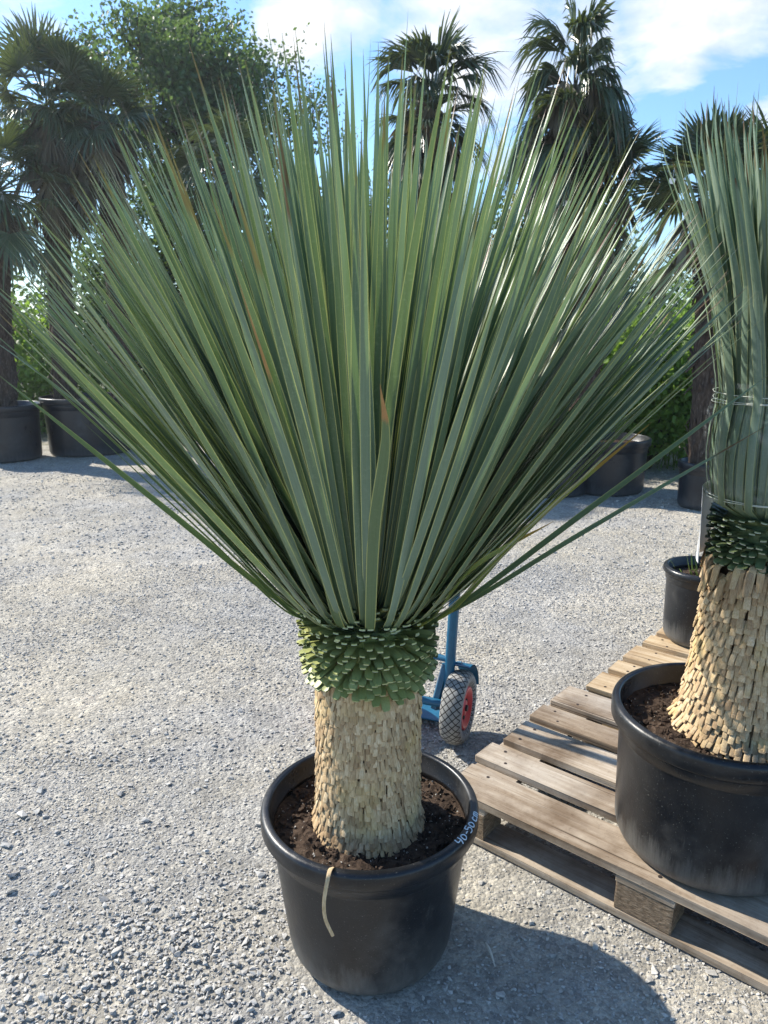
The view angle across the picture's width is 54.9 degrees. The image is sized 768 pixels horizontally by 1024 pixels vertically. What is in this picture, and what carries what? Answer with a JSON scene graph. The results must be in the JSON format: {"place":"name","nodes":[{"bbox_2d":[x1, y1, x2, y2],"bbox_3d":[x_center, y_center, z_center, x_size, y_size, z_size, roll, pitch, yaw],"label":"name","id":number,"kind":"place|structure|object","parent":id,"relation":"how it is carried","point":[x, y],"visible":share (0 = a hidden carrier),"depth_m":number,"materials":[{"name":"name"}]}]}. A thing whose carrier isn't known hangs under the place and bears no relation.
{"place":"outdoors","nodes":[
{"label":"outdoors","id":0,"kind":"place"},
{"bbox_2d":[40,409,687,469],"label":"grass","id":1,"kind":"structure","parent":0,"point":[668,459],"depth_m":8.01,"materials":[{"name":"green plant"}]},
{"bbox_2d":[0,351,767,1023],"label":"ground","id":2,"kind":"structure","parent":0,"point":[108,557],"depth_m":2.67,"materials":[{"name":"grey gravel"}]},
{"bbox_2d":[11,267,48,400],"bbox_3d":[-6.732,-2.743,11.741,3.462,2.826,2.296,0,14,0],"label":"shrub","id":3,"kind":"object","parent":2,"relation":"on","point":[18,286],"visible":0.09,"depth_m":11.75,"materials":[{"name":"green plant"}]},
{"bbox_2d":[0,116,102,462],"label":"potted palm","id":4,"kind":"object","parent":2,"relation":"on","point":[20,435],"visible":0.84,"depth_m":7.87,"materials":[{"name":"plant"}]},
{"bbox_2d":[11,288,109,432],"bbox_3d":[-4.900,-2.020,10.400,2.419,2.132,1.693,0,14,0],"label":"shrub","id":5,"kind":"object","parent":2,"relation":"on","point":[38,383],"visible":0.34,"depth_m":10.15,"materials":[{"name":"green plant"}]},
{"bbox_2d":[0,1,129,456],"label":"potted palm","id":6,"kind":"object","parent":2,"relation":"on","point":[31,46],"visible":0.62,"depth_m":7.81,"materials":[{"name":"plant"}]},
{"bbox_2d":[21,47,167,444],"bbox_3d":[-3.000,-2.689,8.254,1.529,4.378,1.463,0,14,0],"label":"potted palm","id":7,"kind":"object","parent":2,"relation":"on","point":[111,89],"visible":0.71,"depth_m":7.76,"materials":[{"name":"green plant"}]},
{"bbox_2d":[21,190,215,425],"bbox_3d":[-3.679,-2.852,10.951,3.421,3.495,1.921,0,14,0],"label":"shrub","id":8,"kind":"object","parent":2,"relation":"on","point":[153,241],"visible":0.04,"depth_m":10.50,"materials":[{"name":"green plant"}]},
{"bbox_2d":[1,0,362,400],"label":"broadleaf tree","id":9,"kind":"object","parent":2,"relation":"on","point":[161,53],"visible":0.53,"depth_m":10.06,"materials":[{"name":"green plant"}]},
{"bbox_2d":[161,104,293,283],"bbox_3d":[-1.821,-2.827,9.089,1.764,4.203,1.513,5,15,21],"label":"potted palm","id":10,"kind":"object","parent":2,"relation":"on","point":[182,161],"visible":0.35,"depth_m":8.53,"materials":[{"name":"green plant"}]},
{"bbox_2d":[172,201,282,302],"bbox_3d":[-1.698,-2.914,11.265,3.266,3.465,2.186,0,14,0],"label":"shrub","id":11,"kind":"object","parent":2,"relation":"on","point":[246,244],"visible":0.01,"depth_m":10.76,"materials":[{"name":"green plant"}]},
{"bbox_2d":[241,169,389,262],"bbox_3d":[-1.371,-4.659,15.091,4.112,4.766,4.545,-7,15,-25],"label":"broadleaf tree","id":12,"kind":"object","parent":2,"relation":"on","point":[321,197],"visible":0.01,"depth_m":14.14,"materials":[{"name":"green plant"}]},
{"bbox_2d":[0,17,767,994],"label":"potted yucca","id":13,"kind":"object","parent":2,"relation":"on","point":[392,457],"visible":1,"depth_m":1.31,"materials":[{"name":"green plant"}]},
{"bbox_2d":[322,867,333,936],"bbox_3d":[-0.105,0.788,1.503,0.018,0.150,0.075,4,15,17],"label":"dry leaf","id":14,"kind":"object","parent":13,"relation":"hanging from","point":[327,880],"visible":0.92,"depth_m":1.47,"materials":[{"name":"beige plant"}]},
{"bbox_2d":[366,6,509,213],"bbox_3d":[0.457,-2.224,6.694,1.238,4.152,1.196,0,14,0],"label":"potted palm","id":15,"kind":"object","parent":2,"relation":"on","point":[435,59],"visible":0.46,"depth_m":6.18,"materials":[{"name":"green plant"}]},
{"bbox_2d":[485,942,494,965],"bbox_3d":[0.250,1.033,1.730,0.008,0.007,0.068,-3,14,-12],"label":"dry splinter","id":16,"kind":"object","parent":2,"relation":"on","point":[489,949],"visible":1,"depth_m":1.73,"materials":[{"name":"beige wood"}]},
{"bbox_2d":[473,167,656,336],"bbox_3d":[2.825,-3.910,12.808,3.877,4.374,2.803,0,14,0],"label":"broadleaf tree","id":17,"kind":"object","parent":2,"relation":"on","point":[522,223],"visible":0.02,"depth_m":11.92,"materials":[{"name":"green plant"}]},
{"bbox_2d":[502,0,639,497],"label":"potted palm","id":18,"kind":"object","parent":2,"relation":"on","point":[583,27],"visible":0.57,"depth_m":5.65,"materials":[{"name":"plant"}]},
{"bbox_2d":[544,105,669,495],"bbox_3d":[1.766,-1.729,6.336,1.254,3.158,1.351,0,14,0],"label":"potted palm","id":19,"kind":"object","parent":2,"relation":"on","point":[627,460],"visible":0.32,"depth_m":6.00,"materials":[{"name":"plant"}]},
{"bbox_2d":[523,246,692,344],"bbox_3d":[3.636,-2.952,12.303,3.568,3.036,2.378,0,14,0],"label":"shrub","id":20,"kind":"object","parent":2,"relation":"on","point":[669,300],"depth_m":11.78,"materials":[{"name":"green plant"}]},
{"bbox_2d":[461,686,767,993],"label":"wooden pallet","id":21,"kind":"object","parent":2,"relation":"on","point":[539,747],"visible":0.58,"depth_m":2.01,"materials":[{"name":"brown wood"}]},
{"bbox_2d":[611,83,767,896],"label":"potted yucca","id":22,"kind":"object","parent":21,"relation":"on","point":[691,799],"visible":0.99,"depth_m":1.67,"materials":[{"name":"green plant"}]},
{"bbox_2d":[551,289,694,470],"bbox_3d":[2.728,-1.295,7.605,2.216,1.945,1.564,0,14,0],"label":"shrub","id":23,"kind":"object","parent":2,"relation":"on","point":[669,419],"visible":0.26,"depth_m":7.28,"materials":[{"name":"green plant"}]},
{"bbox_2d":[586,627,689,729],"bbox_3d":[1.477,0.734,2.686,1.221,0.146,0.802,11,18,39],"label":"wooden pallet","id":24,"kind":"object","parent":2,"relation":"on","point":[660,647],"visible":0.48,"depth_m":2.96,"materials":[{"name":"brown wood"}]},
{"bbox_2d":[663,553,701,647],"bbox_3d":[1.335,0.363,3.110,0.326,0.370,0.324,0,14,0],"label":"plant pot","id":25,"kind":"object","parent":24,"relation":"on","point":[682,593],"visible":0.4,"depth_m":3.05,"materials":[{"name":"black plastic"}]},
{"bbox_2d":[633,257,694,326],"bbox_3d":[5.049,-2.979,10.135,3.060,3.857,2.752,-9,17,-33],"label":"broadleaf tree","id":26,"kind":"object","parent":2,"relation":"on","point":[672,296],"visible":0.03,"depth_m":10.30,"materials":[{"name":"green plant"}]},
{"bbox_2d":[667,286,695,352],"bbox_3d":[4.337,-1.766,8.405,2.455,2.407,2.249,-8,16,-28],"label":"shrub","id":27,"kind":"object","parent":2,"relation":"on","point":[689,320],"visible":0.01,"depth_m":8.23,"materials":[{"name":"green plant"}]},
{"bbox_2d":[617,99,767,509],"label":"potted palm","id":28,"kind":"object","parent":2,"relation":"on","point":[690,487],"visible":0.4,"depth_m":5.69,"materials":[{"name":"plant"}]},
{"bbox_2d":[676,96,767,278],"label":"potted palm","id":29,"kind":"object","parent":2,"relation":"on","point":[763,119],"depth_m":5.95,"materials":[{"name":"green plant"}]},
{"bbox_2d":[0,0,767,331],"label":"sky","id":30,"kind":"structure","parent":0,"point":[676,54],"materials":[{"name":"blue"}]}
]}

